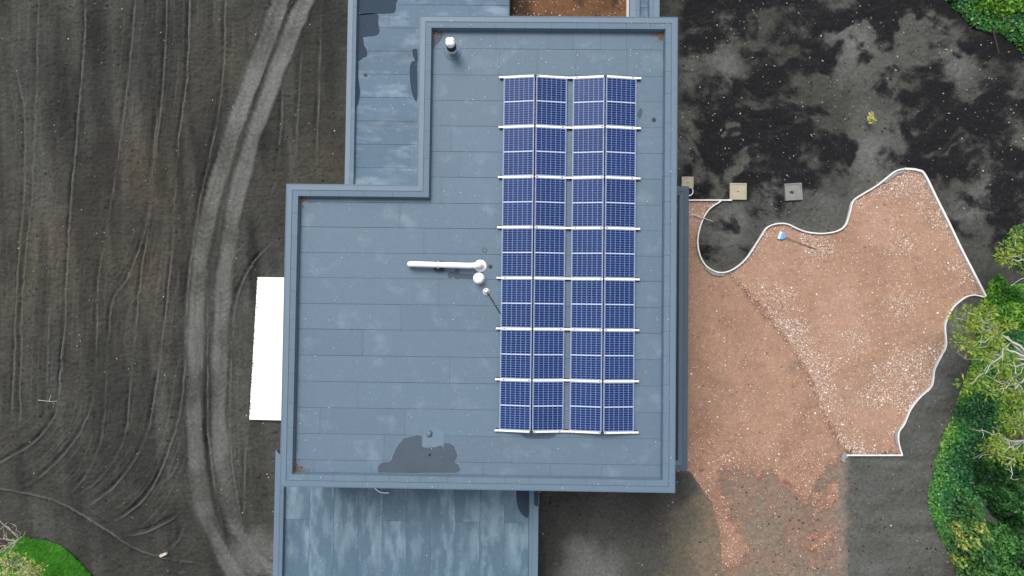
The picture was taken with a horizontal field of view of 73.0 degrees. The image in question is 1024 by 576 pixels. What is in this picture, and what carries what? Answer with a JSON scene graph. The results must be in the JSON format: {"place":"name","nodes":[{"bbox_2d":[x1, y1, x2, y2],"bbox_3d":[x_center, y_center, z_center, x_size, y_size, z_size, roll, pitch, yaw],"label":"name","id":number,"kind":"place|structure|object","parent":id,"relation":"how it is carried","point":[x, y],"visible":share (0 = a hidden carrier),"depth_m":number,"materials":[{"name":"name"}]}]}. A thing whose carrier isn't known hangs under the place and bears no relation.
{"place":"outdoors","nodes":[
{"label":"outdoors","id":0,"kind":"place"},
{"bbox_2d":[0,0,1023,575],"bbox_3d":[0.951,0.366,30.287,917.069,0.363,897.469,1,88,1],"label":"ground","id":1,"kind":"structure","parent":0,"point":[212,220],"depth_m":30.41,"materials":[{"name":"soil"}]},
{"bbox_2d":[0,536,90,575],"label":"mound","id":2,"kind":"object","parent":1,"relation":"on","point":[44,557],"visible":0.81,"depth_m":30.17,"materials":[{"name":"plant"}]},
{"bbox_2d":[0,521,48,575],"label":"twiggy shrub","id":3,"kind":"object","parent":2,"relation":"on","point":[21,569],"visible":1,"depth_m":28.80,"materials":[{"name":"yellow plant"}]},
{"bbox_2d":[249,277,283,419],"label":"white slab","id":4,"kind":"structure","parent":1,"relation":"on","point":[266,392],"depth_m":30.14,"materials":[{"name":"white concrete"}]},
{"bbox_2d":[248,278,257,414],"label":"spilled soil","id":5,"kind":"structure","parent":4,"relation":"on","point":[252,352],"depth_m":30.17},
{"bbox_2d":[273,0,688,575],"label":"house","id":6,"kind":"structure","parent":1,"relation":"on","point":[410,166],"depth_m":24.05,"materials":[{"name":"metal"}]},
{"bbox_2d":[295,458,313,471],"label":"leaf litter","id":7,"kind":"object","parent":6,"relation":"on","point":[296,469],"visible":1,"depth_m":23.89,"materials":[{"name":"brown plant"}]},
{"bbox_2d":[356,61,360,106],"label":"puddle","id":8,"kind":"object","parent":6,"relation":"on","point":[358,93],"visible":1,"depth_m":27.31,"materials":[{"name":"liquid"}]},
{"bbox_2d":[357,38,367,61],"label":"puddle","id":9,"kind":"object","parent":6,"relation":"on","point":[362,51],"visible":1,"depth_m":27.36,"materials":[{"name":"liquid"}]},
{"bbox_2d":[358,13,379,37],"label":"puddle","id":10,"kind":"object","parent":6,"relation":"on","point":[372,28],"visible":1,"depth_m":27.38,"materials":[{"name":"liquid"}]},
{"bbox_2d":[358,0,397,14],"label":"puddle","id":11,"kind":"object","parent":6,"relation":"on","point":[384,7],"visible":1,"depth_m":27.40,"materials":[{"name":"liquid"}]},
{"bbox_2d":[409,60,417,101],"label":"puddle","id":12,"kind":"object","parent":6,"relation":"on","point":[413,75],"visible":1,"depth_m":27.30,"materials":[{"name":"liquid"}]},
{"bbox_2d":[411,48,418,60],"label":"puddle","id":13,"kind":"object","parent":6,"relation":"on","point":[414,53],"visible":1,"depth_m":27.32,"materials":[{"name":"liquid"}]},
{"bbox_2d":[377,434,460,473],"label":"puddle","id":14,"kind":"object","parent":6,"relation":"on","point":[409,456],"visible":1,"depth_m":23.85,"materials":[{"name":"liquid"}]},
{"bbox_2d":[433,31,444,48],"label":"puddle","id":15,"kind":"object","parent":6,"relation":"on","point":[437,39],"visible":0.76,"depth_m":24.26,"materials":[{"name":"liquid"}]},
{"bbox_2d":[446,268,473,280],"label":"puddle","id":16,"kind":"object","parent":6,"relation":"on","point":[456,274],"visible":0.93,"depth_m":24.01,"materials":[{"name":"liquid"}]},
{"bbox_2d":[299,20,671,570],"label":"fallen petals","id":17,"kind":"object","parent":6,"relation":"on","point":[483,209],"visible":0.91,"depth_m":24.06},
{"bbox_2d":[516,490,528,518],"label":"puddle","id":18,"kind":"object","parent":6,"relation":"on","point":[522,501],"visible":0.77,"depth_m":26.76,"materials":[{"name":"liquid"}]},
{"bbox_2d":[533,491,538,506],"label":"puddle","id":19,"kind":"object","parent":6,"relation":"on","point":[536,497],"visible":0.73,"depth_m":26.56,"materials":[{"name":"liquid"}]},
{"bbox_2d":[519,434,556,439],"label":"puddle","id":20,"kind":"object","parent":6,"relation":"on","point":[537,436],"visible":1,"depth_m":23.81,"materials":[{"name":"liquid"}]},
{"bbox_2d":[495,377,638,382],"bbox_3d":[1.886,3.165,23.705,4.925,0.299,0.120,1,88,1],"label":"mounting rail","id":21,"kind":"object","parent":6,"relation":"attached to","point":[565,380],"visible":0.98,"depth_m":23.66,"materials":[{"name":"white metal"}]},
{"bbox_2d":[500,330,531,378],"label":"solar panel","id":22,"kind":"object","parent":21,"relation":"attached to","point":[515,353],"visible":1,"depth_m":23.70,"materials":[{"name":"blue glass"}]},
{"bbox_2d":[532,381,563,430],"bbox_3d":[1.229,4.029,23.643,1.085,0.036,1.672,1,88,-9],"label":"solar panel","id":23,"kind":"object","parent":21,"relation":"attached to","point":[547,405],"visible":1,"depth_m":23.63,"materials":[{"name":"blue glass"}]},
{"bbox_2d":[533,330,563,378],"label":"solar panel","id":24,"kind":"object","parent":21,"relation":"attached to","point":[548,354],"visible":1,"depth_m":23.68,"materials":[{"name":"blue glass"}]},
{"bbox_2d":[570,381,601,431],"bbox_3d":[2.515,4.045,23.623,1.085,0.035,1.672,0,88,11],"label":"solar panel","id":25,"kind":"object","parent":21,"relation":"attached to","point":[585,406],"visible":1,"depth_m":23.61,"materials":[{"name":"blue glass"}]},
{"bbox_2d":[570,330,601,379],"bbox_3d":[2.538,2.299,23.673,1.085,0.035,1.672,0,88,11],"label":"solar panel","id":26,"kind":"object","parent":21,"relation":"attached to","point":[585,355],"visible":1,"depth_m":23.66,"materials":[{"name":"blue glass"}]},
{"bbox_2d":[603,331,634,379],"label":"solar panel","id":27,"kind":"object","parent":21,"relation":"attached to","point":[619,350],"visible":1,"depth_m":23.64,"materials":[{"name":"blue glass"}]},
{"bbox_2d":[495,428,638,433],"bbox_3d":[1.864,4.912,23.658,4.925,0.295,0.120,1,88,1],"label":"mounting rail","id":28,"kind":"object","parent":6,"relation":"attached to","point":[570,431],"visible":0.98,"depth_m":23.61,"materials":[{"name":"white metal"}]},
{"bbox_2d":[499,380,530,430],"bbox_3d":[0.109,4.016,23.660,1.085,0.035,1.672,0,88,11],"label":"solar panel","id":29,"kind":"object","parent":28,"relation":"attached to","point":[515,407],"visible":1,"depth_m":23.65,"materials":[{"name":"blue glass"}]},
{"bbox_2d":[603,382,633,431],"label":"solar panel","id":30,"kind":"object","parent":28,"relation":"attached to","point":[618,406],"visible":1,"depth_m":23.59,"materials":[{"name":"blue glass"}]},
{"bbox_2d":[496,327,638,331],"bbox_3d":[1.908,1.419,23.754,4.925,0.299,0.120,1,88,1],"label":"mounting rail","id":31,"kind":"object","parent":6,"relation":"attached to","point":[568,329],"visible":0.98,"depth_m":23.70,"materials":[{"name":"white metal"}]},
{"bbox_2d":[501,279,531,327],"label":"solar panel","id":32,"kind":"object","parent":31,"relation":"attached to","point":[516,303],"visible":1,"depth_m":23.75,"materials":[{"name":"blue glass"}]},
{"bbox_2d":[533,279,564,327],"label":"solar panel","id":33,"kind":"object","parent":31,"relation":"attached to","point":[549,304],"visible":1,"depth_m":23.73,"materials":[{"name":"blue glass"}]},
{"bbox_2d":[497,226,639,230],"bbox_3d":[1.952,-2.073,23.853,4.925,0.299,0.120,1,88,1],"label":"mounting rail","id":34,"kind":"object","parent":6,"relation":"attached to","point":[569,228],"visible":0.99,"depth_m":23.81,"materials":[{"name":"white metal"}]},
{"bbox_2d":[501,228,532,276],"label":"solar panel","id":35,"kind":"object","parent":34,"relation":"attached to","point":[517,254],"visible":1,"depth_m":23.79,"materials":[{"name":"blue glass"}]},
{"bbox_2d":[571,229,602,277],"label":"solar panel","id":36,"kind":"object","parent":34,"relation":"attached to","point":[586,253],"visible":1,"depth_m":23.76,"materials":[{"name":"blue glass"}]},
{"bbox_2d":[605,178,635,227],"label":"solar panel","id":37,"kind":"object","parent":34,"relation":"attached to","point":[620,202],"visible":1,"depth_m":23.79,"materials":[{"name":"blue glass"}]},
{"bbox_2d":[497,276,639,280],"bbox_3d":[1.929,-0.327,23.803,4.925,0.299,0.120,1,88,1],"label":"mounting rail","id":38,"kind":"object","parent":6,"relation":"attached to","point":[566,278],"visible":0.99,"depth_m":23.76,"materials":[{"name":"white metal"}]},
{"bbox_2d":[534,228,564,276],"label":"solar panel","id":39,"kind":"object","parent":38,"relation":"attached to","point":[549,252],"visible":1,"depth_m":23.78,"materials":[{"name":"blue glass"}]},
{"bbox_2d":[571,280,602,328],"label":"solar panel","id":40,"kind":"object","parent":38,"relation":"attached to","point":[586,304],"visible":1,"depth_m":23.71,"materials":[{"name":"blue glass"}]},
{"bbox_2d":[604,280,634,328],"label":"solar panel","id":41,"kind":"object","parent":38,"relation":"attached to","point":[619,304],"visible":1,"depth_m":23.69,"materials":[{"name":"blue glass"}]},
{"bbox_2d":[604,229,634,277],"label":"solar panel","id":42,"kind":"object","parent":38,"relation":"attached to","point":[619,257],"visible":1,"depth_m":23.74,"materials":[{"name":"blue glass"}]},
{"bbox_2d":[498,175,639,180],"bbox_3d":[1.974,-3.819,23.902,4.925,0.299,0.120,1,88,1],"label":"mounting rail","id":43,"kind":"object","parent":6,"relation":"attached to","point":[569,177],"visible":0.99,"depth_m":23.86,"materials":[{"name":"white metal"}]},
{"bbox_2d":[502,177,533,225],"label":"solar panel","id":44,"kind":"object","parent":43,"relation":"attached to","point":[517,201],"visible":1,"depth_m":23.84,"materials":[{"name":"blue glass"}]},
{"bbox_2d":[534,177,565,226],"bbox_3d":[1.317,-2.955,23.840,1.085,0.035,1.672,1,88,-9],"label":"solar panel","id":45,"kind":"object","parent":43,"relation":"attached to","point":[550,202],"visible":1,"depth_m":23.83,"materials":[{"name":"blue glass"}]},
{"bbox_2d":[572,178,603,226],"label":"solar panel","id":46,"kind":"object","parent":43,"relation":"attached to","point":[587,201],"visible":1,"depth_m":23.81,"materials":[{"name":"blue glass"}]},
{"bbox_2d":[499,125,640,130],"bbox_3d":[1.996,-5.565,23.951,4.925,0.299,0.120,1,88,1],"label":"mounting rail","id":47,"kind":"object","parent":6,"relation":"attached to","point":[570,127],"visible":0.98,"depth_m":23.91,"materials":[{"name":"white metal"}]},
{"bbox_2d":[503,127,533,175],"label":"solar panel","id":48,"kind":"object","parent":47,"relation":"attached to","point":[518,151],"visible":1,"depth_m":23.89,"materials":[{"name":"blue glass"}]},
{"bbox_2d":[535,127,565,176],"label":"solar panel","id":49,"kind":"object","parent":47,"relation":"attached to","point":[550,151],"visible":1,"depth_m":23.88,"materials":[{"name":"blue glass"}]},
{"bbox_2d":[572,127,603,176],"bbox_3d":[2.626,-4.686,23.870,1.085,0.035,1.672,0,88,11],"label":"solar panel","id":50,"kind":"object","parent":47,"relation":"attached to","point":[587,151],"visible":1,"depth_m":23.86,"materials":[{"name":"blue glass"}]},
{"bbox_2d":[605,127,635,176],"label":"solar panel","id":51,"kind":"object","parent":47,"relation":"attached to","point":[620,152],"visible":1,"depth_m":23.84,"materials":[{"name":"blue glass"}]},
{"bbox_2d":[499,75,640,80],"bbox_3d":[2.018,-7.311,24.002,4.925,0.295,0.120,1,88,1],"label":"mounting rail","id":52,"kind":"object","parent":6,"relation":"attached to","point":[568,78],"visible":0.98,"depth_m":23.96,"materials":[{"name":"white metal"}]},
{"bbox_2d":[503,76,534,125],"bbox_3d":[0.241,-6.461,23.955,1.085,0.035,1.672,0,88,11],"label":"solar panel","id":53,"kind":"object","parent":52,"relation":"attached to","point":[519,100],"visible":1,"depth_m":23.94,"materials":[{"name":"blue glass"}]},
{"bbox_2d":[536,77,566,125],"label":"solar panel","id":54,"kind":"object","parent":52,"relation":"attached to","point":[551,101],"visible":1,"depth_m":23.93,"materials":[{"name":"blue glass"}]},
{"bbox_2d":[573,77,604,126],"bbox_3d":[2.647,-6.432,23.919,1.085,0.035,1.672,0,88,11],"label":"solar panel","id":55,"kind":"object","parent":52,"relation":"attached to","point":[588,101],"visible":1,"depth_m":23.91,"materials":[{"name":"blue glass"}]},
{"bbox_2d":[606,77,636,126],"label":"solar panel","id":56,"kind":"object","parent":52,"relation":"attached to","point":[620,101],"visible":1,"depth_m":23.89,"materials":[{"name":"blue glass"}]},
{"bbox_2d":[637,107,643,119],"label":"puddle","id":57,"kind":"object","parent":6,"relation":"on","point":[640,112],"visible":1,"depth_m":24.08,"materials":[{"name":"liquid"}]},
{"bbox_2d":[651,32,662,41],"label":"leaf litter","id":58,"kind":"object","parent":6,"relation":"on","point":[661,33],"visible":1,"depth_m":24.13,"materials":[{"name":"brown plant"}]},
{"bbox_2d":[0,0,1022,575],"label":"pale pebbles","id":59,"kind":"object","parent":1,"relation":"on","point":[690,194],"visible":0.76,"depth_m":30.30,"materials":[{"name":"stone"}]},
{"bbox_2d":[0,0,1023,575],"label":"soil clods","id":60,"kind":"object","parent":1,"relation":"on","point":[322,180],"visible":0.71,"depth_m":30.37,"materials":[{"name":"brown soil"}]},
{"bbox_2d":[681,177,693,188],"bbox_3d":[7.674,-4.609,30.309,0.500,0.248,0.500,1,88,1],"label":"inspection cover","id":61,"kind":"object","parent":1,"relation":"on","point":[687,181],"visible":0.79,"depth_m":30.22,"materials":[{"name":"yellow concrete"}]},
{"bbox_2d":[689,199,731,200],"bbox_3d":[8.630,-3.830,30.304,1.922,0.288,0.055,0,88,1],"label":"lawn edging","id":62,"kind":"object","parent":1,"relation":"on","point":[710,199],"visible":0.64,"depth_m":30.16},
{"bbox_2d":[704,265,729,275],"bbox_3d":[8.896,-0.693,30.187,1.244,0.135,0.359,16,89,1],"label":"concrete haunch","id":63,"kind":"object","parent":1,"relation":"on","point":[709,271],"visible":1,"depth_m":30.12,"materials":[{"name":"grey concrete"}]},
{"bbox_2d":[729,183,746,199],"bbox_3d":[9.867,-4.212,30.266,0.720,0.248,0.720,1,88,1],"label":"inspection cover","id":64,"kind":"object","parent":1,"relation":"on","point":[737,191],"visible":1,"depth_m":30.18,"materials":[{"name":"yellow concrete"}]},
{"bbox_2d":[784,183,802,200],"bbox_3d":[12.267,-4.193,30.230,0.740,0.248,0.740,-3,88,1],"label":"inspection cover","id":65,"kind":"object","parent":1,"relation":"on","point":[792,191],"visible":1,"depth_m":30.14,"materials":[{"name":"grey concrete"}]},
{"bbox_2d":[696,168,904,272],"bbox_3d":[12.551,-3.479,30.234,9.671,0.292,3.050,-20,88,0],"label":"lawn edging","id":66,"kind":"object","parent":1,"relation":"on","point":[796,228],"visible":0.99,"depth_m":30.09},
{"bbox_2d":[677,170,978,575],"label":"brick chips","id":67,"kind":"object","parent":1,"relation":"on","point":[847,337],"visible":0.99,"depth_m":30.00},
{"bbox_2d":[677,170,982,575],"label":"gravel terrace","id":68,"kind":"structure","parent":1,"relation":"on","point":[716,300],"depth_m":30.04,"materials":[{"name":"gravel"}]},
{"bbox_2d":[777,231,816,249],"bbox_3d":[12.438,-1.998,30.116,1.772,0.086,0.350,22,89,1],"label":"shovel","id":69,"kind":"object","parent":68,"relation":"on","point":[781,235],"visible":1,"depth_m":30.10,"materials":[{"name":"blue plastic"}]},
{"bbox_2d":[840,451,847,462],"bbox_3d":[14.339,7.309,29.880,0.308,0.135,0.473,23,89,1],"label":"concrete haunch","id":70,"kind":"object","parent":68,"relation":"on","point":[843,456],"visible":1,"depth_m":29.81,"materials":[{"name":"grey concrete"}]},
{"bbox_2d":[894,428,899,444],"bbox_3d":[16.620,6.389,29.872,0.274,0.135,0.885,9,89,1],"label":"concrete haunch","id":71,"kind":"object","parent":68,"relation":"on","point":[895,436],"visible":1,"depth_m":29.81,"materials":[{"name":"grey concrete"}]},
{"bbox_2d":[712,12,1023,159],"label":"fallen leaves","id":72,"kind":"object","parent":1,"relation":"on","point":[895,70],"visible":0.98,"depth_m":30.33,"materials":[{"name":"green plant"}]},
{"bbox_2d":[867,111,876,123],"bbox_3d":[15.532,-7.355,30.052,0.395,0.589,0.572,1,88,1],"label":"sapling","id":73,"kind":"object","parent":1,"relation":"on","point":[872,119],"visible":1,"depth_m":29.91,"materials":[{"name":"yellow plant"}]},
{"bbox_2d":[846,454,902,455],"bbox_3d":[15.601,7.202,29.888,2.382,0.288,0.055,0,88,1],"label":"lawn edging","id":74,"kind":"object","parent":1,"relation":"on","point":[874,455],"visible":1,"depth_m":29.76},
{"bbox_2d":[880,170,904,183],"bbox_3d":[16.629,-4.899,30.193,1.188,0.135,0.235,-31,88,0],"label":"concrete haunch","id":75,"kind":"object","parent":1,"relation":"on","point":[893,175],"visible":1,"depth_m":30.12,"materials":[{"name":"grey concrete"}]},
{"bbox_2d":[897,294,984,454],"bbox_3d":[18.167,3.558,29.952,1.021,0.292,7.760,28,89,2],"label":"lawn edging","id":76,"kind":"object","parent":1,"relation":"on","point":[933,375],"visible":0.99,"depth_m":29.84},
{"bbox_2d":[904,168,986,296],"bbox_3d":[19.031,-2.578,30.113,0.660,0.292,6.535,-31,88,0],"label":"lawn edging","id":77,"kind":"object","parent":1,"relation":"on","point":[950,227],"visible":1,"depth_m":30.00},
{"bbox_2d":[938,495,1000,575],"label":"leafy bush","id":78,"kind":"object","parent":1,"relation":"on","point":[970,548],"visible":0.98,"depth_m":28.66,"materials":[{"name":"green plant"}]},
{"bbox_2d":[927,328,1023,554],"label":"ivy bank","id":79,"kind":"structure","parent":1,"relation":"on","point":[956,454],"depth_m":29.31,"materials":[{"name":"green plant"}]},
{"bbox_2d":[945,0,1023,53],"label":"ivy bank","id":80,"kind":"structure","parent":1,"relation":"on","point":[1006,28],"depth_m":30.06,"materials":[{"name":"green plant"}]},
{"bbox_2d":[946,298,1023,414],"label":"pale tree","id":81,"kind":"object","parent":1,"relation":"on","point":[994,331],"visible":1,"depth_m":26.54,"materials":[{"name":"green plant"}]},
{"bbox_2d":[971,453,1002,498],"bbox_3d":[19.867,7.930,29.053,1.568,1.617,2.390,1,88,1],"label":"conifer shrub","id":82,"kind":"object","parent":1,"relation":"on","point":[988,478],"visible":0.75,"depth_m":28.75,"materials":[{"name":"green plant"}]},
{"bbox_2d":[971,0,1023,24],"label":"leafy bush","id":83,"kind":"object","parent":1,"relation":"on","point":[1003,7],"visible":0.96,"depth_m":29.66,"materials":[{"name":"green plant"}]},
{"bbox_2d":[973,404,1023,479],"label":"pale tree","id":84,"kind":"object","parent":1,"relation":"on","point":[1002,443],"visible":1,"depth_m":26.82,"materials":[{"name":"green plant"}]},
{"bbox_2d":[975,273,1023,333],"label":"leafy bush","id":85,"kind":"object","parent":1,"relation":"on","point":[1005,296],"visible":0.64,"depth_m":29.24,"materials":[{"name":"green plant"}]},
{"bbox_2d":[985,521,1023,575],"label":"conifer shrub","id":86,"kind":"object","parent":1,"relation":"on","point":[1008,551],"visible":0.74,"depth_m":28.70,"materials":[{"name":"green plant"}]},
{"bbox_2d":[986,483,1023,528],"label":"conifer shrub","id":87,"kind":"object","parent":1,"relation":"on","point":[1005,505],"visible":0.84,"depth_m":29.07,"materials":[{"name":"green plant"}]},
{"bbox_2d":[989,438,1023,486],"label":"conifer shrub","id":88,"kind":"object","parent":1,"relation":"on","point":[1006,474],"visible":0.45,"depth_m":28.77,"materials":[{"name":"green plant"}]},
{"bbox_2d":[992,228,1023,289],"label":"pale tree","id":89,"kind":"object","parent":1,"relation":"on","point":[1018,248],"visible":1,"depth_m":27.32,"materials":[{"name":"green plant"}]},
{"bbox_2d":[1003,223,1023,270],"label":"leafy bush","id":90,"kind":"object","parent":1,"relation":"on","point":[1015,228],"visible":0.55,"depth_m":29.89,"materials":[{"name":"green plant"}]},
{"bbox_2d":[1014,40,1023,53],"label":"weed patch","id":91,"kind":"object","parent":1,"relation":"on","point":[1021,46],"visible":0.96,"depth_m":30.21,"materials":[{"name":"green plant"}]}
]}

